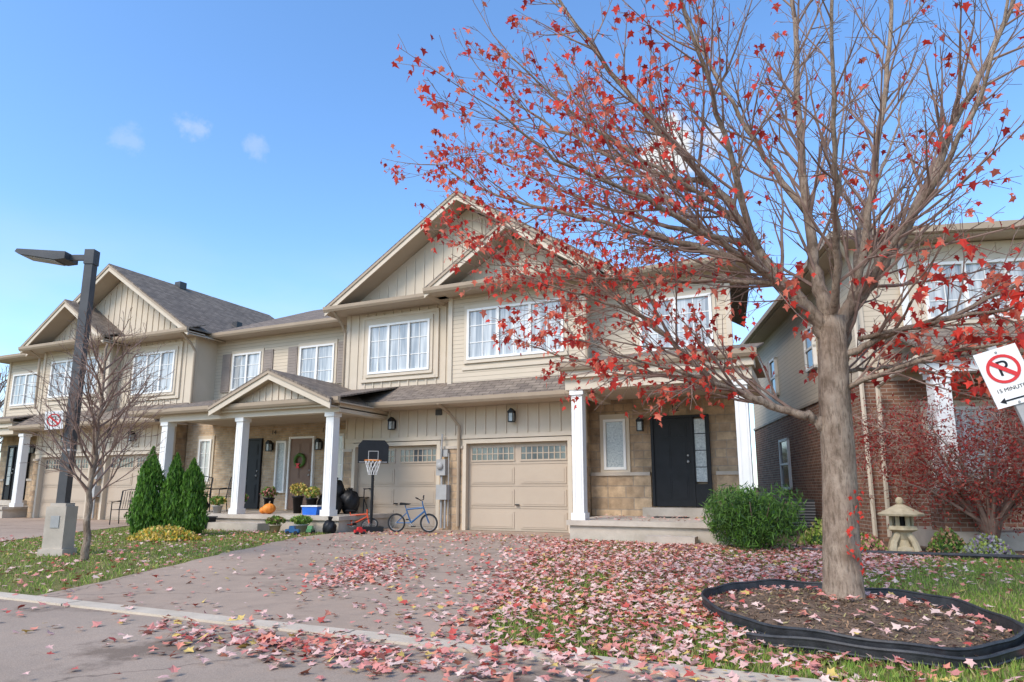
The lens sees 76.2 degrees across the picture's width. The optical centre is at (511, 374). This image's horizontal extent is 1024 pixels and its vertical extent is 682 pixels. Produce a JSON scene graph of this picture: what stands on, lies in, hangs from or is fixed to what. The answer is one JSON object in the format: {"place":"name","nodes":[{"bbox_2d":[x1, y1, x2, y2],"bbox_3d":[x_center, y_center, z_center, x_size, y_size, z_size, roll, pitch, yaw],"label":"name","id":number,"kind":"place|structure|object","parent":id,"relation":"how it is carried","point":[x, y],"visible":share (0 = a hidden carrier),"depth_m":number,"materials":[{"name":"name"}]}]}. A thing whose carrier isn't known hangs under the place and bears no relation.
{"place":"outdoors","nodes":[
{"label":"outdoors","id":0,"kind":"place"},
{"bbox_2d":[0,517,128,541],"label":"driveway","id":1,"kind":"structure","parent":0,"point":[21,528],"depth_m":17.72,"materials":[{"name":"concrete"}]},
{"bbox_2d":[109,489,134,524],"bbox_3d":[-11.240,3.841,18.989,0.560,1.014,0.588,1,-10,-4],"label":"porch chair","id":2,"kind":"object","parent":1,"relation":"on","point":[120,501],"visible":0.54,"depth_m":19.11,"materials":[{"name":"black paint"}]},
{"bbox_2d":[37,528,569,642],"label":"driveway","id":3,"kind":"structure","parent":0,"point":[279,601],"depth_m":6.98,"materials":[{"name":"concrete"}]},
{"bbox_2d":[322,516,336,533],"bbox_3d":[-4.221,3.513,15.076,0.352,0.463,0.301,-4,-11,24],"label":"garbage bag","id":4,"kind":"object","parent":3,"relation":"on","point":[329,526],"visible":0.76,"depth_m":14.97,"materials":[{"name":"black paint"}]},
{"bbox_2d":[354,527,365,534],"bbox_3d":[-3.414,3.507,14.651,0.250,0.160,0.140,6,-12,-32],"label":"toy truck","id":5,"kind":"object","parent":3,"relation":"on","point":[360,530],"visible":1,"depth_m":14.61,"materials":[{"name":"red paint"}]},
{"bbox_2d":[345,498,377,526],"bbox_3d":[-3.769,3.476,15.729,1.176,0.580,0.802,0,34,2],"label":"tricycle","id":6,"kind":"object","parent":3,"relation":"on","point":[350,512],"visible":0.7,"depth_m":15.69,"materials":[{"name":"metal"}]},
{"bbox_2d":[358,440,388,531],"bbox_3d":[-3.345,2.671,15.637,0.720,2.170,0.990,2,-10,-11],"label":"basketball hoop","id":7,"kind":"object","parent":3,"relation":"on","point":[373,451],"visible":0.98,"depth_m":15.69,"materials":[{"name":"black paint"}]},
{"bbox_2d":[388,495,437,532],"bbox_3d":[-2.305,3.268,15.316,1.138,0.858,0.562,-6,-12,32],"label":"bicycle","id":8,"kind":"object","parent":3,"relation":"on","point":[413,520],"visible":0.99,"depth_m":15.26,"materials":[{"name":"metal"}]},
{"bbox_2d":[0,599,720,681],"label":"road","id":9,"kind":"structure","parent":0,"point":[88,653],"depth_m":3.88,"materials":[{"name":"grey asphalt"}]},
{"bbox_2d":[0,514,1023,681],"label":"fallen leaves","id":10,"kind":"object","parent":9,"relation":"on","point":[688,609],"visible":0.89,"depth_m":5.55,"materials":[{"name":"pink plant"}]},
{"bbox_2d":[0,525,1023,681],"bbox_3d":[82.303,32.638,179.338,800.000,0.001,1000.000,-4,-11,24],"label":"ground","id":11,"kind":"structure","parent":0,"point":[36,592],"depth_m":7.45,"materials":[{"name":"green plant"}]},
{"bbox_2d":[0,365,8,452],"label":"bare tree","id":12,"kind":"object","parent":11,"relation":"on","point":[1,388],"visible":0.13,"depth_m":32.94,"materials":[{"name":"brown plant"}]},
{"bbox_2d":[15,248,99,555],"bbox_3d":[-7.541,0.362,10.545,1.370,4.950,0.340,0,-10,0],"label":"street lamp","id":13,"kind":"object","parent":11,"relation":"on","point":[59,531],"visible":0.91,"depth_m":10.45,"materials":[{"name":"grey metal"}]},
{"bbox_2d":[45,410,63,429],"bbox_3d":[-7.236,0.722,10.317,0.270,0.288,0.017,-4,-10,-6],"label":"traffic sign","id":14,"kind":"object","parent":13,"relation":"attached to","point":[59,422],"visible":0.58,"depth_m":10.32,"materials":[{"name":"white metal"}]},
{"bbox_2d":[15,302,173,560],"bbox_3d":[-5.997,0.846,9.448,1.948,3.648,2.132,8,-13,-37],"label":"bare tree","id":15,"kind":"object","parent":11,"relation":"on","point":[88,488],"visible":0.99,"depth_m":9.46,"materials":[{"name":"brown plant"}]},
{"bbox_2d":[124,445,165,533],"bbox_3d":[-7.966,2.563,14.375,0.808,1.999,0.831,-1,-10,7],"label":"cedar shrub","id":16,"kind":"object","parent":11,"relation":"on","point":[150,477],"visible":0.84,"depth_m":14.12,"materials":[{"name":"green plant"}]},
{"bbox_2d":[125,523,201,541],"bbox_3d":[-6.968,3.221,13.096,1.636,0.453,1.146,-4,-11,24],"label":"yellow flower bush","id":17,"kind":"object","parent":11,"relation":"on","point":[161,533],"visible":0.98,"depth_m":12.84,"materials":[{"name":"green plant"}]},
{"bbox_2d":[152,452,187,527],"bbox_3d":[-7.460,2.650,14.470,0.944,1.861,0.877,-4,-11,24],"label":"cedar shrub","id":18,"kind":"object","parent":11,"relation":"on","point":[169,497],"visible":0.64,"depth_m":14.20,"materials":[{"name":"green plant"}]},
{"bbox_2d":[164,458,208,534],"bbox_3d":[-7.029,2.697,14.408,0.866,1.750,0.918,-4,-11,24],"label":"cedar shrub","id":19,"kind":"object","parent":11,"relation":"on","point":[194,517],"visible":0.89,"depth_m":14.23,"materials":[{"name":"green plant"}]},
{"bbox_2d":[205,516,217,529],"bbox_3d":[-7.901,3.776,16.605,0.740,0.330,0.340,-4,-11,24],"label":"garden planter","id":20,"kind":"object","parent":11,"relation":"on","point":[212,518],"visible":0.18,"depth_m":16.49,"materials":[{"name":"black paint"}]},
{"bbox_2d":[265,515,285,532],"bbox_3d":[-5.596,3.526,15.426,0.468,0.413,0.447,-4,-11,24],"label":"flower pot","id":21,"kind":"object","parent":11,"relation":"on","point":[273,520],"visible":0.99,"depth_m":15.33,"materials":[{"name":"stone"}]},
{"bbox_2d":[285,526,299,534],"bbox_3d":[-4.887,3.474,14.552,0.300,0.192,0.168,0,-10,1],"label":"toy truck","id":22,"kind":"object","parent":11,"relation":"on","point":[293,530],"visible":0.9,"depth_m":14.49,"materials":[{"name":"plastic"}]},
{"bbox_2d":[290,514,312,532],"bbox_3d":[-4.909,3.476,15.239,0.547,0.446,0.534,-4,-11,24],"label":"flower pot","id":23,"kind":"object","parent":11,"relation":"on","point":[300,523],"visible":1,"depth_m":15.13,"materials":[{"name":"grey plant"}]},
{"bbox_2d":[305,526,314,533],"bbox_3d":[-4.586,3.534,14.849,0.154,0.176,0.275,0,-10,0],"label":"toy truck","id":24,"kind":"object","parent":11,"relation":"on","point":[310,529],"visible":0.9,"depth_m":14.79,"materials":[{"name":"plastic"}]},
{"bbox_2d":[0,190,765,546],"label":"row of townhouses","id":25,"kind":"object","parent":11,"relation":"on","point":[434,386],"visible":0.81,"depth_m":17.06,"materials":[{"name":"beige wood"}]},
{"bbox_2d":[204,476,213,503],"bbox_3d":[-8.982,3.414,18.700,0.560,1.014,0.588,-1,-10,7],"label":"porch chair","id":26,"kind":"object","parent":25,"relation":"on","point":[208,487],"visible":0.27,"depth_m":18.93,"materials":[{"name":"black paint"}]},
{"bbox_2d":[209,495,226,512],"bbox_3d":[-7.824,3.449,17.355,0.423,0.475,0.420,-4,-11,24],"label":"flower pot","id":27,"kind":"object","parent":25,"relation":"on","point":[217,502],"visible":0.99,"depth_m":17.26,"materials":[{"name":"grey metal"}]},
{"bbox_2d":[209,477,232,511],"bbox_3d":[-8.105,3.364,18.418,0.560,1.014,0.588,-9,-13,41],"label":"porch chair","id":28,"kind":"object","parent":25,"relation":"on","point":[228,488],"visible":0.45,"depth_m":18.46,"materials":[{"name":"black paint"}]},
{"bbox_2d":[259,486,277,504],"bbox_3d":[-6.661,3.427,17.945,0.475,0.723,0.466,-4,-11,24],"label":"flower pot","id":29,"kind":"object","parent":25,"relation":"on","point":[270,492],"visible":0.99,"depth_m":17.86,"materials":[{"name":"black paint"}]},
{"bbox_2d":[262,501,275,513],"bbox_3d":[-6.225,3.415,16.736,0.340,0.327,0.319,-4,-11,24],"label":"pumpkin","id":30,"kind":"object","parent":25,"relation":"on","point":[269,508],"visible":0.99,"depth_m":16.63,"materials":[{"name":"orange plant"}]},
{"bbox_2d":[290,482,307,512],"bbox_3d":[-5.666,3.265,17.281,0.493,0.810,0.462,-4,-11,24],"label":"flower pot","id":31,"kind":"object","parent":25,"relation":"on","point":[297,502],"visible":0.94,"depth_m":17.19,"materials":[{"name":"black paint"}]},
{"bbox_2d":[293,453,305,467],"bbox_3d":[-6.312,2.555,19.358,0.440,0.450,0.123,-4,-11,24],"label":"wreath","id":32,"kind":"object","parent":25,"relation":"attached to","point":[297,465],"visible":1,"depth_m":19.32,"materials":[{"name":"green plant"}]},
{"bbox_2d":[287,438,312,508],"bbox_3d":[-6.268,2.949,19.374,0.850,2.080,0.066,-4,-11,24],"label":"front door","id":33,"kind":"structure","parent":25,"relation":"in","point":[304,446],"depth_m":19.40,"materials":[{"name":"brown wood"}]},
{"bbox_2d":[285,436,315,508],"bbox_3d":[-6.273,2.918,19.369,0.970,2.140,0.090,-4,-11,24],"label":"door frame","id":34,"kind":"structure","parent":25,"relation":"in","point":[301,437],"depth_m":19.38,"materials":[{"name":"white paint"}]},
{"bbox_2d":[38,441,568,532],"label":"garage doors","id":35,"kind":"structure","parent":25,"relation":"in","point":[539,487],"depth_m":16.37,"materials":[{"name":"paint"}]},
{"bbox_2d":[301,505,321,514],"bbox_3d":[-4.944,3.381,16.266,0.520,0.230,0.340,-4,-11,24],"label":"storage bin","id":36,"kind":"object","parent":25,"relation":"on","point":[311,509],"visible":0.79,"depth_m":16.12,"materials":[{"name":"blue plastic"}]},
{"bbox_2d":[304,486,320,504],"bbox_3d":[-5.187,3.257,16.969,0.430,0.718,0.452,7,-12,-33],"label":"flower pot","id":37,"kind":"object","parent":25,"relation":"on","point":[311,498],"visible":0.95,"depth_m":16.89,"materials":[{"name":"black paint"}]},
{"bbox_2d":[317,494,321,504],"bbox_3d":[-4.846,3.377,17.126,0.570,0.684,0.498,-4,-11,24],"label":"garbage bag","id":38,"kind":"object","parent":25,"relation":"on","point":[319,501],"visible":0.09,"depth_m":16.95,"materials":[{"name":"black paint"}]},
{"bbox_2d":[321,494,341,513],"bbox_3d":[-4.576,3.308,16.618,0.542,0.684,0.519,-4,-11,24],"label":"garbage bag","id":39,"kind":"object","parent":25,"relation":"on","point":[338,503],"visible":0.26,"depth_m":16.53,"materials":[{"name":"black paint"}]},
{"bbox_2d":[336,477,344,495],"bbox_3d":[-4.626,3.031,17.061,0.568,0.684,0.503,-4,-11,24],"label":"garbage bag","id":40,"kind":"object","parent":39,"relation":"on","point":[340,489],"visible":0.27,"depth_m":16.95,"materials":[{"name":"black paint"}]},
{"bbox_2d":[340,488,359,513],"bbox_3d":[-4.213,3.284,16.945,0.536,0.684,0.520,-4,-11,24],"label":"garbage bag","id":41,"kind":"object","parent":25,"relation":"on","point":[350,499],"visible":0.73,"depth_m":16.79,"materials":[{"name":"black paint"}]},
{"bbox_2d":[346,488,370,512],"bbox_3d":[-4.102,3.222,17.612,0.560,1.014,0.588,-2,-10,13],"label":"porch chair","id":42,"kind":"object","parent":25,"relation":"on","point":[363,497],"visible":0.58,"depth_m":17.30,"materials":[{"name":"black paint"}]},
{"bbox_2d":[9,293,713,492],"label":"window frames","id":43,"kind":"structure","parent":25,"relation":"in","point":[530,303],"depth_m":18.40,"materials":[{"name":"white paint"}]},
{"bbox_2d":[12,296,710,479],"bbox_3d":[-7.562,1.097,20.244,26.710,4.330,1.300,-4,-11,24],"label":"window glass","id":44,"kind":"structure","parent":25,"relation":"in","point":[475,349],"depth_m":18.14,"materials":[{"name":"glass"}]},
{"bbox_2d":[0,592,839,681],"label":"curb","id":45,"kind":"structure","parent":11,"relation":"on","point":[713,674],"depth_m":4.38,"materials":[{"name":"concrete"}]},
{"bbox_2d":[380,0,1023,600],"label":"maple tree","id":46,"kind":"object","parent":11,"relation":"on","point":[830,320],"visible":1,"depth_m":5.71,"materials":[{"name":"red plant"}]},
{"bbox_2d":[698,482,807,550],"bbox_3d":[4.081,2.390,11.019,1.766,1.206,1.698,-4,-11,24],"label":"evergreen shrub","id":47,"kind":"object","parent":11,"relation":"on","point":[753,518],"visible":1,"depth_m":10.67,"materials":[{"name":"green plant"}]},
{"bbox_2d":[701,579,1023,669],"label":"mulch ring","id":48,"kind":"object","parent":11,"relation":"on","point":[914,645],"visible":0.8,"depth_m":4.47,"materials":[{"name":"black plastic"}]},
{"bbox_2d":[755,378,1023,541],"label":"brick walls","id":49,"kind":"structure","parent":11,"relation":"on","point":[805,455],"depth_m":13.43,"materials":[{"name":"brown brick"}]},
{"bbox_2d":[753,375,982,430],"bbox_3d":[12.982,0.941,17.921,10.060,0.070,11.460,-2,-10,10],"label":"brick ledge","id":50,"kind":"object","parent":49,"relation":"on","point":[816,400],"visible":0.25,"depth_m":13.65,"materials":[{"name":"stone"}]},
{"bbox_2d":[848,248,867,376],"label":"corner boards","id":51,"kind":"object","parent":50,"relation":"on","point":[860,312],"visible":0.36,"depth_m":13.40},
{"bbox_2d":[753,239,1022,427],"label":"lap walls","id":52,"kind":"structure","parent":50,"relation":"on","point":[783,345],"depth_m":17.77,"materials":[{"name":"beige"}]},
{"bbox_2d":[748,228,1023,371],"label":"soffit","id":53,"kind":"structure","parent":52,"relation":"attached to","point":[776,318],"depth_m":14.00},
{"bbox_2d":[741,219,1023,354],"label":"gutter","id":54,"kind":"object","parent":53,"relation":"attached to","point":[776,304],"visible":0.44,"depth_m":12.88,"materials":[{"name":"beige metal"}]},
{"bbox_2d":[747,228,1015,343],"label":"hip roof","id":55,"kind":"structure","parent":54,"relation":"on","point":[819,257],"depth_m":18.24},
{"bbox_2d":[892,325,1023,346],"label":"roof front","id":56,"kind":"structure","parent":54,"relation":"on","point":[943,332],"depth_m":12.38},
{"bbox_2d":[897,246,911,325],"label":"bay trim","id":57,"kind":"structure","parent":52,"relation":"attached to","point":[906,300],"depth_m":13.31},
{"bbox_2d":[903,242,1014,257],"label":"battens","id":58,"kind":"object","parent":57,"relation":"attached to","point":[981,250],"visible":0.56,"depth_m":13.25,"materials":[{"name":"beige"}]},
{"bbox_2d":[840,241,918,536],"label":"downspouts","id":59,"kind":"object","parent":49,"relation":"attached to","point":[870,479],"visible":0.47,"depth_m":12.79,"materials":[{"name":"beige metal"}]},
{"bbox_2d":[769,257,1023,488],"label":"window frames","id":60,"kind":"structure","parent":49,"relation":"attached to","point":[814,351],"depth_m":13.22,"materials":[{"name":"white plastic"}]},
{"bbox_2d":[770,330,812,486],"bbox_3d":[8.005,1.187,18.535,0.034,4.040,4.940,-2,-10,10],"label":"window","id":61,"kind":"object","parent":60,"relation":"in","point":[784,459],"depth_m":19.59,"materials":[{"name":"clear glass"}]},
{"bbox_2d":[762,527,1023,559],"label":"garden bed","id":62,"kind":"object","parent":11,"relation":"on","point":[924,550],"depth_m":12.40,"materials":[{"name":"brown soil"}]},
{"bbox_2d":[782,499,815,527],"bbox_3d":[7.315,3.544,16.643,0.600,0.700,0.700,-2,-10,10],"label":"air conditioner","id":63,"kind":"object","parent":62,"relation":"on","point":[804,500],"visible":0.43,"depth_m":16.30,"materials":[{"name":"grey metal"}]},
{"bbox_2d":[786,502,816,525],"bbox_3d":[7.315,3.551,16.642,0.620,0.585,0.720,-2,-10,10],"label":"air conditioner grille","id":64,"kind":"object","parent":63,"relation":"attached to","point":[806,514],"visible":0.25,"depth_m":16.28,"materials":[{"name":"grey metal"}]},
{"bbox_2d":[797,516,821,544],"bbox_3d":[5.654,2.932,11.698,1.029,0.789,0.746,-4,-11,24],"label":"grass clump","id":65,"kind":"object","parent":62,"relation":"on","point":[815,538],"visible":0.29,"depth_m":11.71,"materials":[{"name":"green plant"}]},
{"bbox_2d":[860,532,887,550],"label":"perennial plant","id":66,"kind":"object","parent":62,"relation":"on","point":[871,542],"visible":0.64,"depth_m":10.54,"materials":[{"name":"pink plant"}]},
{"bbox_2d":[877,497,924,551],"bbox_3d":[6.349,2.452,10.639,0.666,0.896,0.700,-4,-11,24],"label":"stone lantern","id":67,"kind":"object","parent":62,"relation":"on","point":[900,514],"visible":0.96,"depth_m":10.50,"materials":[{"name":"beige stone"}]},
{"bbox_2d":[809,382,1023,538],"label":"japanese maple","id":68,"kind":"object","parent":62,"relation":"on","point":[991,522],"visible":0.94,"depth_m":10.58,"materials":[{"name":"red plant"}]},
{"bbox_2d":[926,526,965,552],"bbox_3d":[6.873,2.705,10.290,0.627,0.626,0.481,-4,-11,24],"label":"perennial plant","id":69,"kind":"object","parent":62,"relation":"on","point":[949,541],"visible":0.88,"depth_m":10.23,"materials":[{"name":"green plant"}]},
{"bbox_2d":[929,493,978,531],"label":"brick piers","id":70,"kind":"structure","parent":62,"relation":"on","point":[965,525],"depth_m":11.02,"materials":[{"name":"brown brick"}]},
{"bbox_2d":[934,489,977,492],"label":"pier caps","id":71,"kind":"object","parent":70,"relation":"on","point":[945,491],"visible":0.29,"depth_m":11.05,"materials":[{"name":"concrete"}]},
{"bbox_2d":[922,371,965,488],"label":"porch columns","id":72,"kind":"structure","parent":71,"relation":"on","point":[932,397],"depth_m":11.43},
{"bbox_2d":[918,357,1023,373],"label":"porch beam","id":73,"kind":"structure","parent":72,"relation":"on","point":[944,367],"depth_m":11.52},
{"bbox_2d":[912,526,1023,550],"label":"porch slabs","id":74,"kind":"structure","parent":62,"relation":"on","point":[922,536],"depth_m":10.89,"materials":[{"name":"concrete"}]},
{"bbox_2d":[960,533,1017,554],"bbox_3d":[7.140,2.633,9.793,0.736,0.510,0.532,-4,-11,24],"label":"lavender plant","id":75,"kind":"object","parent":62,"relation":"on","point":[985,544],"visible":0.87,"depth_m":9.72,"materials":[{"name":"purple plant"}]},
{"bbox_2d":[802,548,1023,558],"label":"bed edging","id":76,"kind":"object","parent":11,"relation":"on","point":[975,555],"visible":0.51,"depth_m":9.62,"materials":[{"name":"black plastic"}]},
{"bbox_2d":[973,343,1023,426],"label":"traffic sign","id":77,"kind":"object","parent":11,"relation":"on","point":[1001,369],"visible":1,"depth_m":4.36,"materials":[{"name":"white metal"}]},
{"bbox_2d":[0,0,1023,487],"label":"sky","id":78,"kind":"structure","parent":0,"point":[232,151],"materials":[{"name":"blue"}]},
{"bbox_2d":[903,239,1023,343],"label":"bay panel","id":79,"kind":"object","parent":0,"point":[1005,245],"visible":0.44,"depth_m":13.26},
{"bbox_2d":[915,252,1023,483],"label":"window trim","id":80,"kind":"structure","parent":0,"point":[976,320],"depth_m":13.06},
{"bbox_2d":[926,261,1023,475],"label":"window glass","id":81,"kind":"object","parent":80,"relation":"in","point":[954,293],"visible":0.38,"depth_m":13.12,"materials":[{"name":"glass"}]}
]}

